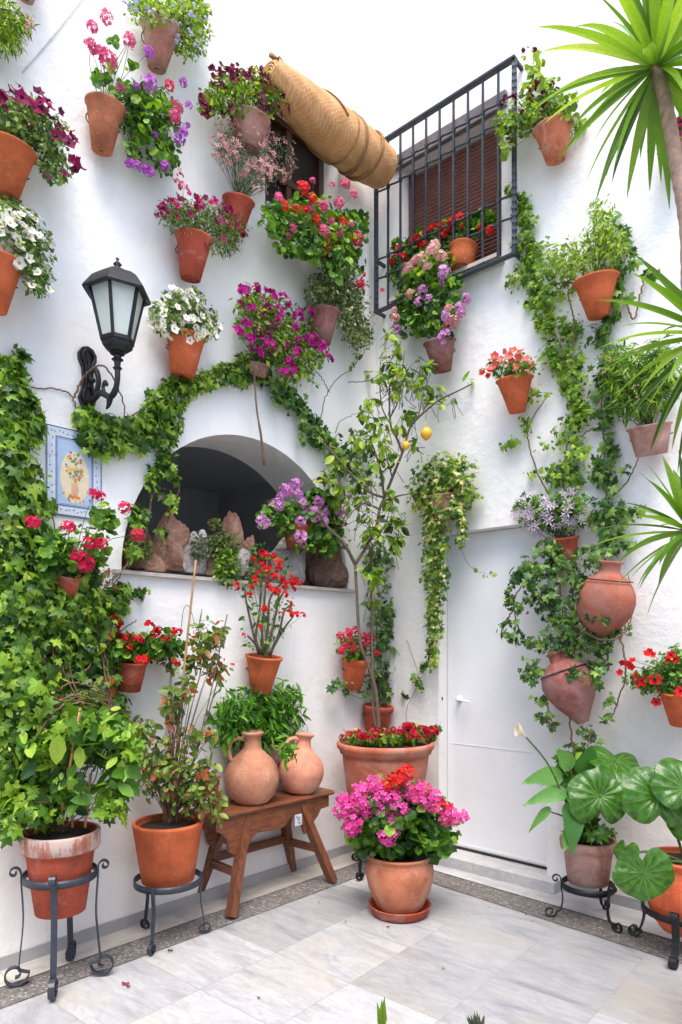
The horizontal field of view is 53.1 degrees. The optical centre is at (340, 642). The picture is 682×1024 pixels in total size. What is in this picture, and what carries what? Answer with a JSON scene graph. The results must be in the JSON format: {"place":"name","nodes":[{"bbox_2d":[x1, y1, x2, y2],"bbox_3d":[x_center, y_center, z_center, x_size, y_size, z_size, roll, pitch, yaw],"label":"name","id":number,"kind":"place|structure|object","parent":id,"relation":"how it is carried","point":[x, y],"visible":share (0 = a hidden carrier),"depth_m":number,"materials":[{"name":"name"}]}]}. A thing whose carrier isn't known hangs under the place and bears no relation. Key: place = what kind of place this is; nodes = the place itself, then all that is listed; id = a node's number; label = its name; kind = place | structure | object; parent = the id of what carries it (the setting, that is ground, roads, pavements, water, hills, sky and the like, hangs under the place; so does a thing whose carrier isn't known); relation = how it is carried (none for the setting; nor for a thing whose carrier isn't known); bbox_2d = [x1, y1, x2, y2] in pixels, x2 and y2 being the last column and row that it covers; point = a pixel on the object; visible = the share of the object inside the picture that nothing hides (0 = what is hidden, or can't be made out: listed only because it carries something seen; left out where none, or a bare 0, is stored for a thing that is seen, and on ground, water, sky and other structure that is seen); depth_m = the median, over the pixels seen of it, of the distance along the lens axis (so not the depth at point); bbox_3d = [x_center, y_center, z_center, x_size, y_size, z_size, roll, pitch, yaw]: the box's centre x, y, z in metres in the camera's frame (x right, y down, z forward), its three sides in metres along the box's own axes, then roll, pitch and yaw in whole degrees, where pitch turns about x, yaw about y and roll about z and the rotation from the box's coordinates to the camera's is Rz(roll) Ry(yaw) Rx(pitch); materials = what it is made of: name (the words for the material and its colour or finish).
{"place":"outdoors","nodes":[
{"label":"outdoors","id":0,"kind":"place"},
{"bbox_2d":[0,874,681,1023],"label":"patio floor","id":1,"kind":"structure","parent":0,"point":[315,958],"depth_m":3.08,"materials":[{"name":"stone"}]},
{"bbox_2d":[0,0,375,970],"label":"whitewashed wall","id":2,"kind":"structure","parent":1,"relation":"on","point":[98,214],"depth_m":3.99,"materials":[{"name":"paint"}]},
{"bbox_2d":[0,0,39,63],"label":"potted plant","id":3,"kind":"object","parent":2,"relation":"attached to","point":[13,30],"visible":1,"depth_m":3.01,"materials":[{"name":"green plant"}]},
{"bbox_2d":[21,0,34,4],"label":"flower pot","id":4,"kind":"object","parent":2,"relation":"attached to","point":[29,2],"visible":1,"depth_m":3.16,"materials":[{"name":"beige ceramic"}]},
{"bbox_2d":[0,193,57,315],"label":"potted petunia","id":5,"kind":"object","parent":2,"relation":"attached to","point":[18,243],"visible":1,"depth_m":2.95,"materials":[{"name":"white plant"}]},
{"bbox_2d":[0,81,86,201],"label":"potted petunia","id":6,"kind":"object","parent":2,"relation":"attached to","point":[22,114],"visible":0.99,"depth_m":2.98,"materials":[{"name":"green plant"}]},
{"bbox_2d":[22,0,81,72],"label":"cable","id":7,"kind":"object","parent":2,"relation":"attached to","point":[51,37],"visible":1,"depth_m":3.28,"materials":[{"name":"grey metal"}]},
{"bbox_2d":[45,423,101,519],"bbox_3d":[-1.316,-0.835,3.369,0.013,0.428,0.284,0,0,42],"label":"tile panel","id":8,"kind":"object","parent":2,"relation":"attached to","point":[74,473],"visible":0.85,"depth_m":3.35,"materials":[{"name":"blue tile"}]},
{"bbox_2d":[0,343,150,847],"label":"climbing ivy","id":9,"kind":"object","parent":2,"relation":"attached to","point":[45,649],"visible":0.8,"depth_m":3.05,"materials":[{"name":"green plant"}]},
{"bbox_2d":[51,530,147,814],"bbox_3d":[-1.142,0.110,3.312,0.209,1.435,0.699,0,0,15],"label":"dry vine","id":10,"kind":"object","parent":9,"relation":"attached to","point":[86,680],"visible":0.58,"depth_m":3.20,"materials":[{"name":"brown plant"}]},
{"bbox_2d":[24,488,145,597],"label":"potted geranium","id":11,"kind":"object","parent":2,"relation":"attached to","point":[57,549],"visible":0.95,"depth_m":3.10,"materials":[{"name":"plant"}]},
{"bbox_2d":[77,257,150,409],"bbox_3d":[-1.116,-1.477,3.265,0.450,0.701,0.281,0,0,27],"label":"wall lantern","id":12,"kind":"object","parent":2,"relation":"attached to","point":[118,296],"depth_m":3.18,"materials":[{"name":"black metal"}]},
{"bbox_2d":[83,7,192,189],"bbox_3d":[-1.045,-2.715,3.469,0.304,0.777,0.635,0,0,43],"label":"potted geranium","id":13,"kind":"object","parent":2,"relation":"attached to","point":[146,122],"visible":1,"depth_m":3.41,"materials":[{"name":"plant"}]},
{"bbox_2d":[122,527,156,569],"bbox_3d":[-1.120,-0.531,3.742,0.217,0.253,0.174,0,0,-35],"label":"rock","id":14,"kind":"object","parent":2,"relation":"on","point":[136,566],"visible":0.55,"depth_m":3.69,"materials":[{"name":"brown stone"}]},
{"bbox_2d":[123,534,155,564],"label":"ground plant","id":15,"kind":"object","parent":14,"relation":"on","point":[149,550],"visible":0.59,"depth_m":3.64,"materials":[{"name":"green plant"}]},
{"bbox_2d":[104,615,187,692],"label":"potted geranium","id":16,"kind":"object","parent":2,"relation":"attached to","point":[140,652],"visible":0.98,"depth_m":3.46,"materials":[{"name":"plant"}]},
{"bbox_2d":[144,554,165,571],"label":"rock","id":17,"kind":"object","parent":2,"relation":"on","point":[156,563],"visible":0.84,"depth_m":3.73,"materials":[{"name":"brown stone"}]},
{"bbox_2d":[31,352,293,566],"bbox_3d":[-0.862,-1.084,3.817,0.224,1.387,1.690,0,0,37],"label":"climbing ivy","id":18,"kind":"object","parent":2,"relation":"attached to","point":[92,425],"visible":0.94,"depth_m":3.63,"materials":[{"name":"green plant"}]},
{"bbox_2d":[122,0,215,74],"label":"potted campanula","id":19,"kind":"object","parent":2,"relation":"attached to","point":[166,26],"visible":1,"depth_m":3.58,"materials":[{"name":"plant"}]},
{"bbox_2d":[152,511,189,571],"bbox_3d":[-0.983,-0.597,3.970,0.146,0.350,0.246,0,0,44],"label":"rock","id":20,"kind":"object","parent":2,"relation":"on","point":[170,552],"visible":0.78,"depth_m":3.92,"materials":[{"name":"brown stone"}]},
{"bbox_2d":[145,284,223,378],"bbox_3d":[-0.837,-1.729,3.704,0.295,0.558,0.602,0,0,34],"label":"potted petunia","id":21,"kind":"object","parent":2,"relation":"attached to","point":[188,341],"visible":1,"depth_m":3.63,"materials":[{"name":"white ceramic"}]},
{"bbox_2d":[181,605,201,630],"bbox_3d":[-0.808,-0.130,3.903,0.003,0.166,0.261,0,0,42],"label":"wire frame","id":22,"kind":"object","parent":2,"relation":"attached to","point":[192,616],"visible":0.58,"depth_m":3.87,"materials":[{"name":"grey metal"}]},
{"bbox_2d":[182,529,211,573],"bbox_3d":[-0.838,-0.544,4.040,0.120,0.268,0.227,0,0,29],"label":"rock","id":23,"kind":"object","parent":2,"relation":"on","point":[188,565],"visible":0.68,"depth_m":3.98,"materials":[{"name":"grey stone"}]},
{"bbox_2d":[187,532,210,565],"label":"ground plant","id":24,"kind":"object","parent":23,"relation":"on","point":[199,545],"visible":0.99,"depth_m":3.93,"materials":[{"name":"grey plant"}]},
{"bbox_2d":[154,171,251,283],"bbox_3d":[-0.759,-2.291,3.778,0.308,0.580,0.757,0,0,44],"label":"potted petunia","id":25,"kind":"object","parent":2,"relation":"attached to","point":[195,244],"visible":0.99,"depth_m":3.71,"materials":[{"name":"plant"}]},
{"bbox_2d":[205,557,226,575],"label":"rock","id":26,"kind":"object","parent":2,"relation":"on","point":[209,566],"visible":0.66,"depth_m":4.04,"materials":[{"name":"stone"}]},
{"bbox_2d":[207,517,224,532],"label":"ground plant","id":27,"kind":"object","parent":2,"relation":"on","point":[212,520],"visible":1,"depth_m":4.15,"materials":[{"name":"green plant"}]},
{"bbox_2d":[203,530,241,561],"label":"ground plant","id":28,"kind":"object","parent":2,"relation":"on","point":[219,540],"visible":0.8,"depth_m":4.09,"materials":[{"name":"green plant"}]},
{"bbox_2d":[211,548,242,589],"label":"ground plant","id":29,"kind":"object","parent":2,"relation":"on","point":[228,572],"visible":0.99,"depth_m":4.03,"materials":[{"name":"green plant"}]},
{"bbox_2d":[221,510,243,558],"bbox_3d":[-0.706,-0.654,4.441,0.156,0.405,0.154,0,0,0],"label":"rock","id":30,"kind":"object","parent":2,"relation":"on","point":[232,522],"visible":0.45,"depth_m":4.39,"materials":[{"name":"brown stone"}]},
{"bbox_2d":[226,549,250,576],"bbox_3d":[-0.656,-0.498,4.199,0.137,0.168,0.191,0,0,42],"label":"rock","id":31,"kind":"object","parent":2,"relation":"on","point":[245,554],"visible":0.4,"depth_m":4.18,"materials":[{"name":"grey stone"}]},
{"bbox_2d":[196,61,290,156],"bbox_3d":[-0.548,-3.188,3.988,0.341,0.711,0.833,0,0,44],"label":"potted petunia","id":32,"kind":"object","parent":2,"relation":"attached to","point":[248,115],"visible":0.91,"depth_m":3.92,"materials":[{"name":"plant"}]},
{"bbox_2d":[244,535,256,575],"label":"rock","id":33,"kind":"object","parent":2,"relation":"on","point":[249,541],"visible":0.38,"depth_m":4.50,"materials":[{"name":"brown stone"}]},
{"bbox_2d":[208,115,298,233],"bbox_3d":[-0.498,-2.811,4.086,0.296,0.813,0.789,0,0,40],"label":"potted saponaria","id":34,"kind":"object","parent":2,"relation":"attached to","point":[240,200],"visible":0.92,"depth_m":3.97,"materials":[{"name":"plant"}]},
{"bbox_2d":[204,678,310,770],"bbox_3d":[-0.422,0.495,4.096,0.418,0.551,0.883,0,0,38],"label":"potted jasmine","id":35,"kind":"object","parent":2,"relation":"attached to","point":[231,715],"visible":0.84,"depth_m":4.09,"materials":[{"name":"plant"}]},
{"bbox_2d":[245,562,269,578],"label":"rock","id":36,"kind":"object","parent":2,"relation":"on","point":[256,565],"visible":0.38,"depth_m":4.26,"materials":[{"name":"grey stone"}]},
{"bbox_2d":[248,542,272,578],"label":"ground plant","id":37,"kind":"object","parent":36,"relation":"on","point":[253,550],"visible":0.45,"depth_m":4.31,"materials":[{"name":"green plant"}]},
{"bbox_2d":[232,548,305,693],"bbox_3d":[-0.459,-0.124,4.128,0.275,0.866,0.609,0,0,43],"label":"potted crown of thorns","id":38,"kind":"object","parent":2,"relation":"attached to","point":[263,663],"visible":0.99,"depth_m":4.08,"materials":[{"name":"plant"}]},
{"bbox_2d":[228,282,333,464],"bbox_3d":[-0.353,-1.645,4.255,0.284,1.112,0.963,0,0,42],"label":"potted bougainvillea","id":39,"kind":"object","parent":2,"relation":"attached to","point":[257,363],"visible":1,"depth_m":4.14,"materials":[{"name":"plant"}]},
{"bbox_2d":[265,537,305,584],"bbox_3d":[-0.380,-0.564,4.581,0.300,0.335,0.262,0,0,-26],"label":"rock","id":40,"kind":"object","parent":2,"relation":"on","point":[297,562],"visible":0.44,"depth_m":4.48,"materials":[{"name":"grey stone"}]},
{"bbox_2d":[265,111,323,229],"bbox_3d":[-0.379,-3.120,4.663,0.085,1.000,0.840,0,0,42],"label":"window","id":41,"kind":"structure","parent":2,"relation":"in","point":[309,165],"depth_m":4.67,"materials":[{"name":"brown wood"}]},
{"bbox_2d":[255,478,356,561],"bbox_3d":[-0.217,-0.805,4.448,0.214,0.520,0.978,0,0,42],"label":"potted pelargonium","id":42,"kind":"object","parent":2,"relation":"on","point":[300,526],"visible":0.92,"depth_m":4.37,"materials":[{"name":"plant"}]},
{"bbox_2d":[296,546,316,586],"bbox_3d":[-0.229,-0.688,4.933,0.187,0.571,0.308,0,0,44],"label":"rock","id":43,"kind":"object","parent":2,"relation":"on","point":[307,582],"depth_m":4.80,"materials":[{"name":"grey stone"}]},
{"bbox_2d":[257,177,384,291],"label":"potted geranium","id":44,"kind":"object","parent":2,"relation":"attached to","point":[326,246],"visible":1,"depth_m":4.27,"materials":[{"name":"plant"}]},
{"bbox_2d":[256,370,386,492],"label":"climbing ivy","id":45,"kind":"object","parent":2,"relation":"attached to","point":[281,393],"visible":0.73,"depth_m":4.52,"materials":[{"name":"green plant"}]},
{"bbox_2d":[307,522,348,588],"bbox_3d":[-0.074,-0.638,4.887,0.327,0.498,0.430,0,0,0],"label":"rock","id":46,"kind":"object","parent":2,"relation":"on","point":[329,572],"visible":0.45,"depth_m":4.73,"materials":[{"name":"brown stone"}]},
{"bbox_2d":[261,52,397,188],"bbox_3d":[-0.084,-3.364,4.441,0.332,0.377,1.140,0,0,43],"label":"rolled blind","id":47,"kind":"object","parent":2,"relation":"hanging from","point":[329,127],"visible":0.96,"depth_m":4.35,"materials":[{"name":"wicker"}]},
{"bbox_2d":[303,266,374,351],"bbox_3d":[0.022,-2.296,4.637,0.300,0.632,0.841,0,0,44],"label":"potted sedum","id":48,"kind":"object","parent":2,"relation":"attached to","point":[325,318],"visible":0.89,"depth_m":4.53,"materials":[{"name":"plant"}]},
{"bbox_2d":[311,336,385,432],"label":"wall vine","id":49,"kind":"object","parent":2,"relation":"attached to","point":[351,367],"depth_m":4.80,"materials":[{"name":"green plant"}]},
{"bbox_2d":[332,625,379,690],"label":"potted geranium","id":50,"kind":"object","parent":2,"relation":"attached to","point":[355,667],"visible":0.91,"depth_m":4.70,"materials":[{"name":"orange ceramic"}]},
{"bbox_2d":[189,787,337,917],"bbox_3d":[-0.454,1.216,4.089,0.405,0.562,0.920,0,0,44],"label":"wooden bench","id":51,"kind":"object","parent":1,"relation":"on","point":[243,826],"visible":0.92,"depth_m":3.97,"materials":[{"name":"brown wood"}]},
{"bbox_2d":[224,730,278,805],"bbox_3d":[-0.522,0.726,4.000,0.321,0.417,0.321,0,0,0],"label":"clay jug","id":52,"kind":"object","parent":51,"relation":"on","point":[251,776],"visible":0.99,"depth_m":3.90,"materials":[{"name":"orange ceramic"}]},
{"bbox_2d":[278,732,323,794],"bbox_3d":[-0.250,0.752,4.268,0.285,0.381,0.285,0,0,0],"label":"clay jug","id":53,"kind":"object","parent":51,"relation":"on","point":[304,774],"visible":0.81,"depth_m":4.17,"materials":[{"name":"orange ceramic"}]},
{"bbox_2d":[0,859,681,1007],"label":"pebble strip","id":54,"kind":"object","parent":1,"relation":"on","point":[648,942],"visible":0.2,"depth_m":3.61,"materials":[{"name":"grey gravel"}]},
{"bbox_2d":[4,858,113,1000],"bbox_3d":[-1.246,1.235,3.031,0.327,0.518,0.374,0,0,33],"label":"plant stand","id":55,"kind":"object","parent":54,"relation":"on","point":[52,885],"visible":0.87,"depth_m":2.96,"materials":[{"name":"grey metal"}]},
{"bbox_2d":[0,702,148,919],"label":"potted hibiscus","id":56,"kind":"object","parent":55,"relation":"on","point":[60,847],"visible":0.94,"depth_m":2.93,"materials":[{"name":"plant"}]},
{"bbox_2d":[133,869,210,955],"bbox_3d":[-0.863,1.339,3.438,0.384,0.318,0.383,0,0,0],"label":"plant stand","id":57,"kind":"object","parent":54,"relation":"on","point":[152,892],"visible":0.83,"depth_m":3.33,"materials":[{"name":"grey metal"}]},
{"bbox_2d":[129,560,234,887],"bbox_3d":[-0.836,0.378,3.521,0.564,1.643,0.476,0,0,0],"label":"potted abelia","id":58,"kind":"object","parent":57,"relation":"on","point":[167,842],"visible":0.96,"depth_m":3.41,"materials":[{"name":"green plant"}]},
{"bbox_2d":[0,851,367,986],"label":"baseboard","id":59,"kind":"structure","parent":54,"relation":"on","point":[107,942],"depth_m":3.68,"materials":[{"name":"white stone"}]},
{"bbox_2d":[433,865,681,941],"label":"marble ledge","id":60,"kind":"object","parent":54,"relation":"on","point":[624,916],"depth_m":3.91,"materials":[{"name":"white stone"}]},
{"bbox_2d":[545,874,622,932],"bbox_3d":[1.315,1.379,3.674,0.400,0.237,0.355,0,0,0],"label":"plant stand","id":61,"kind":"object","parent":54,"relation":"on","point":[600,894],"visible":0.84,"depth_m":3.58,"materials":[{"name":"black metal"}]},
{"bbox_2d":[514,722,639,888],"bbox_3d":[1.286,0.850,3.684,0.789,0.890,0.461,0,0,0],"label":"potted calla","id":62,"kind":"object","parent":61,"relation":"on","point":[586,783],"visible":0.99,"depth_m":3.56,"materials":[{"name":"plant"}]},
{"bbox_2d":[628,901,681,969],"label":"plant stand","id":63,"kind":"object","parent":54,"relation":"on","point":[673,920],"visible":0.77,"depth_m":3.18,"materials":[{"name":"black metal"}]},
{"bbox_2d":[612,757,681,936],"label":"potted ligularia","id":64,"kind":"object","parent":63,"relation":"on","point":[653,877],"visible":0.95,"depth_m":3.25,"materials":[{"name":"green plant"}]},
{"bbox_2d":[349,813,363,880],"bbox_3d":[0.292,1.309,4.500,0.482,0.378,0.482,0,0,0],"label":"plant stand","id":65,"kind":"object","parent":1,"relation":"on","point":[360,873],"visible":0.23,"depth_m":4.31,"materials":[{"name":"black metal"}]},
{"bbox_2d":[337,722,439,813],"bbox_3d":[0.312,0.823,4.500,0.683,0.619,0.645,0,0,0],"label":"planter tub","id":66,"kind":"object","parent":65,"relation":"on","point":[372,752],"visible":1,"depth_m":4.31,"materials":[{"name":"ceramic"}]},
{"bbox_2d":[308,328,473,735],"bbox_3d":[0.333,-0.712,4.461,1.056,2.702,0.525,0,0,12],"label":"lemon tree","id":67,"kind":"object","parent":66,"relation":"in","point":[361,446],"visible":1,"depth_m":4.42,"materials":[{"name":"green plant"}]},
{"bbox_2d":[331,763,470,922],"bbox_3d":[0.316,1.066,3.762,0.736,0.860,0.504,0,0,0],"label":"potted geranium","id":68,"kind":"object","parent":1,"relation":"on","point":[399,870],"visible":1,"depth_m":3.62,"materials":[{"name":"plant"}]},
{"bbox_2d":[466,1012,484,1023],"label":"young plant","id":69,"kind":"object","parent":1,"relation":"on","point":[475,1019],"visible":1,"depth_m":1.86,"materials":[{"name":"green plant"}]},
{"bbox_2d":[438,849,560,894],"bbox_3d":[0.988,1.462,4.434,0.940,0.077,0.220,0,0,42],"label":"door step","id":70,"kind":"object","parent":1,"relation":"on","point":[526,876],"depth_m":4.32,"materials":[{"name":"white stone"}]},
{"bbox_2d":[376,0,681,910],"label":"whitewashed wall","id":71,"kind":"structure","parent":1,"relation":"on","point":[476,704],"depth_m":4.43,"materials":[{"name":"white paint"}]},
{"bbox_2d":[326,539,397,732],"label":"potted ivy","id":72,"kind":"object","parent":71,"relation":"attached to","point":[386,710],"visible":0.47,"depth_m":4.91,"materials":[{"name":"plant"}]},
{"bbox_2d":[385,229,435,287],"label":"potted geranium","id":73,"kind":"object","parent":71,"relation":"on","point":[406,253],"visible":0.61,"depth_m":4.82,"materials":[{"name":"plant"}]},
{"bbox_2d":[400,640,442,732],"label":"wall vine","id":74,"kind":"object","parent":71,"relation":"attached to","point":[417,681],"depth_m":4.77,"materials":[{"name":"green plant"}]},
{"bbox_2d":[389,239,471,373],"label":"potted geranium","id":75,"kind":"object","parent":71,"relation":"attached to","point":[433,316],"visible":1,"depth_m":4.48,"materials":[{"name":"plant"}]},
{"bbox_2d":[404,450,480,673],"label":"hanging variegated ivy","id":76,"kind":"object","parent":71,"relation":"attached to","point":[441,503],"visible":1,"depth_m":4.52,"materials":[{"name":"plant"}]},
{"bbox_2d":[373,54,523,317],"bbox_3d":[0.690,-3.010,4.625,1.145,1.223,0.122,0,0,42],"label":"window grille","id":77,"kind":"object","parent":71,"relation":"attached to","point":[513,61],"depth_m":4.52,"materials":[{"name":"grey metal"}]},
{"bbox_2d":[409,130,501,261],"bbox_3d":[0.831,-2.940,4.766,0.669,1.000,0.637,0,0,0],"label":"shuttered window","id":78,"kind":"structure","parent":71,"relation":"in","point":[490,143],"depth_m":4.72,"materials":[{"name":"brown wood"}]},
{"bbox_2d":[414,207,500,271],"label":"potted geranium","id":79,"kind":"object","parent":71,"relation":"on","point":[462,250],"visible":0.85,"depth_m":4.46,"materials":[{"name":"orange ceramic"}]},
{"bbox_2d":[456,493,496,577],"bbox_3d":[0.885,-0.699,4.463,0.091,0.572,0.328,0,0,-40],"label":"trailing tendril","id":80,"kind":"object","parent":71,"relation":"attached to","point":[476,569],"visible":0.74,"depth_m":4.45,"materials":[{"name":"green plant"}]},
{"bbox_2d":[448,526,546,869],"bbox_3d":[1.019,0.339,4.505,0.784,2.167,0.149,0,0,42],"label":"door","id":81,"kind":"structure","parent":71,"relation":"in","point":[488,765],"depth_m":4.55,"materials":[{"name":"white paint"}]},
{"bbox_2d":[478,346,539,413],"bbox_3d":[1.034,-1.622,4.197,0.310,0.418,0.469,0,0,-44],"label":"potted petunia","id":82,"kind":"object","parent":71,"relation":"attached to","point":[514,387],"visible":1,"depth_m":4.13,"materials":[{"name":"orange ceramic"}]},
{"bbox_2d":[492,46,590,165],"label":"potted geranium","id":83,"kind":"object","parent":71,"relation":"attached to","point":[551,137],"visible":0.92,"depth_m":3.99,"materials":[{"name":"plant"}]},
{"bbox_2d":[498,182,596,607],"bbox_3d":[1.249,-1.259,4.134,0.651,3.276,0.137,0,0,42],"label":"climbing ivy","id":84,"kind":"object","parent":71,"relation":"attached to","point":[543,299],"visible":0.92,"depth_m":4.09,"materials":[{"name":"green plant"}]},
{"bbox_2d":[507,487,591,570],"bbox_3d":[1.222,-0.672,4.048,0.554,0.509,0.296,0,0,44],"label":"potted pelargonium","id":85,"kind":"object","parent":71,"relation":"attached to","point":[552,509],"visible":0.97,"depth_m":3.96,"materials":[{"name":"plant"}]},
{"bbox_2d":[496,537,632,756],"bbox_3d":[1.257,0.027,3.938,0.266,1.316,0.814,0,0,-37],"label":"trailing ivy","id":86,"kind":"object","parent":71,"relation":"attached to","point":[552,599],"visible":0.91,"depth_m":3.89,"materials":[{"name":"green plant"}]},
{"bbox_2d":[540,649,594,724],"bbox_3d":[1.296,0.248,3.911,0.302,0.433,0.314,0,0,0],"label":"amphora","id":87,"kind":"object","parent":71,"relation":"hanging from","point":[573,700],"visible":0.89,"depth_m":3.81,"materials":[{"name":"ceramic"}]},
{"bbox_2d":[538,189,632,320],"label":"potted shrub","id":88,"kind":"object","parent":71,"relation":"attached to","point":[592,287],"visible":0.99,"depth_m":3.79,"materials":[{"name":"green plant"}]},
{"bbox_2d":[576,560,635,635],"bbox_3d":[1.453,-0.246,3.759,0.312,0.418,0.324,0,0,0],"label":"amphora","id":89,"kind":"object","parent":71,"relation":"hanging from","point":[617,605],"visible":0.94,"depth_m":3.65,"materials":[{"name":"orange ceramic"}]},
{"bbox_2d":[569,210,659,670],"bbox_3d":[1.531,-1.151,3.865,0.147,2.616,0.522,0,0,-40],"label":"climbing ivy","id":90,"kind":"object","parent":71,"relation":"attached to","point":[602,472],"visible":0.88,"depth_m":3.85,"materials":[{"name":"green plant"}]},
{"bbox_2d":[594,334,681,457],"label":"potted fern","id":91,"kind":"object","parent":71,"relation":"attached to","point":[627,370],"visible":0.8,"depth_m":3.61,"materials":[{"name":"green plant"}]},
{"bbox_2d":[616,643,681,727],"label":"potted geranium","id":92,"kind":"object","parent":71,"relation":"attached to","point":[658,676],"visible":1,"depth_m":3.52,"materials":[{"name":"red plant"}]},
{"bbox_2d":[677,114,681,145],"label":"potted petunia","id":93,"kind":"object","parent":71,"relation":"attached to","point":[679,122],"visible":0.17,"depth_m":3.49,"materials":[{"name":"plant"}]},
{"bbox_2d":[525,0,681,617],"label":"yucca","id":94,"kind":"object","parent":1,"relation":"on","point":[650,44],"visible":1,"depth_m":2.47,"materials":[{"name":"green plant"}]},
{"bbox_2d":[377,996,386,1023],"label":"young plant","id":95,"kind":"object","parent":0,"point":[381,1015],"visible":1,"depth_m":1.91,"materials":[{"name":"green plant"}]}
]}

